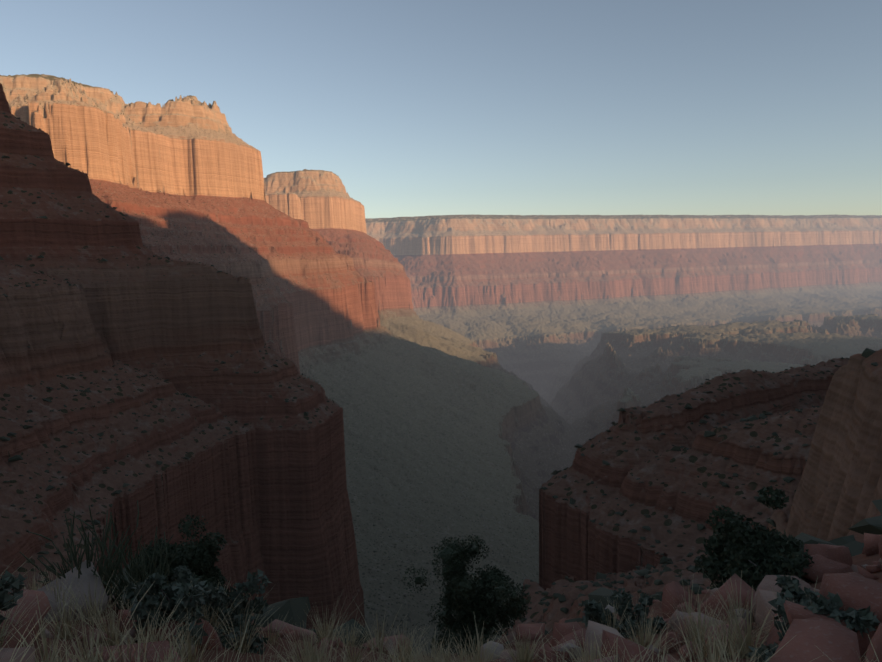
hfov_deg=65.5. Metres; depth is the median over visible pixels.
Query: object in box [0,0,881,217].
sky
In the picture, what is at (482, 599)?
juniper
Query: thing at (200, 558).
juniper
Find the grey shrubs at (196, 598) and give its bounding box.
[0,565,880,661]
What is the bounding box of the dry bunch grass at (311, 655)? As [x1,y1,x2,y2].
[0,558,878,661]
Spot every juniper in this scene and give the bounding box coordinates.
[134,515,244,601]
[402,534,531,656]
[694,485,814,590]
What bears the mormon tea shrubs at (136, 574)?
on the canyon terrain at (478, 376)
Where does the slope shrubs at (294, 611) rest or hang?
on the canyon terrain at (478, 376)
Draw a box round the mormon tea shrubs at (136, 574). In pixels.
[20,500,175,609]
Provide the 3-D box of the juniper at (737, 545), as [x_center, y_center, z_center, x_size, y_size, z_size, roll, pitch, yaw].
[3.674,2.627,7.947,1.344,1.759,1.767,2,7,27]
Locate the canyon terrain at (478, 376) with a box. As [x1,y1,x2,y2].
[0,74,881,661]
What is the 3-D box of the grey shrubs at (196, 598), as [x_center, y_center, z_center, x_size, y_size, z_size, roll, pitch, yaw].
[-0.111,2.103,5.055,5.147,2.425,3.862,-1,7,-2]
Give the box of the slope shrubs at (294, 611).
[0,113,881,652]
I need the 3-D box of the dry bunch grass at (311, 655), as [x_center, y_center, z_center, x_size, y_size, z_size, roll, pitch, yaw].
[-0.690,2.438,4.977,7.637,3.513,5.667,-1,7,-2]
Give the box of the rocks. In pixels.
[0,533,881,661]
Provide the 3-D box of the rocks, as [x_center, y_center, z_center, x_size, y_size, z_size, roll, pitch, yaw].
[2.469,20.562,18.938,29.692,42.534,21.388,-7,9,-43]

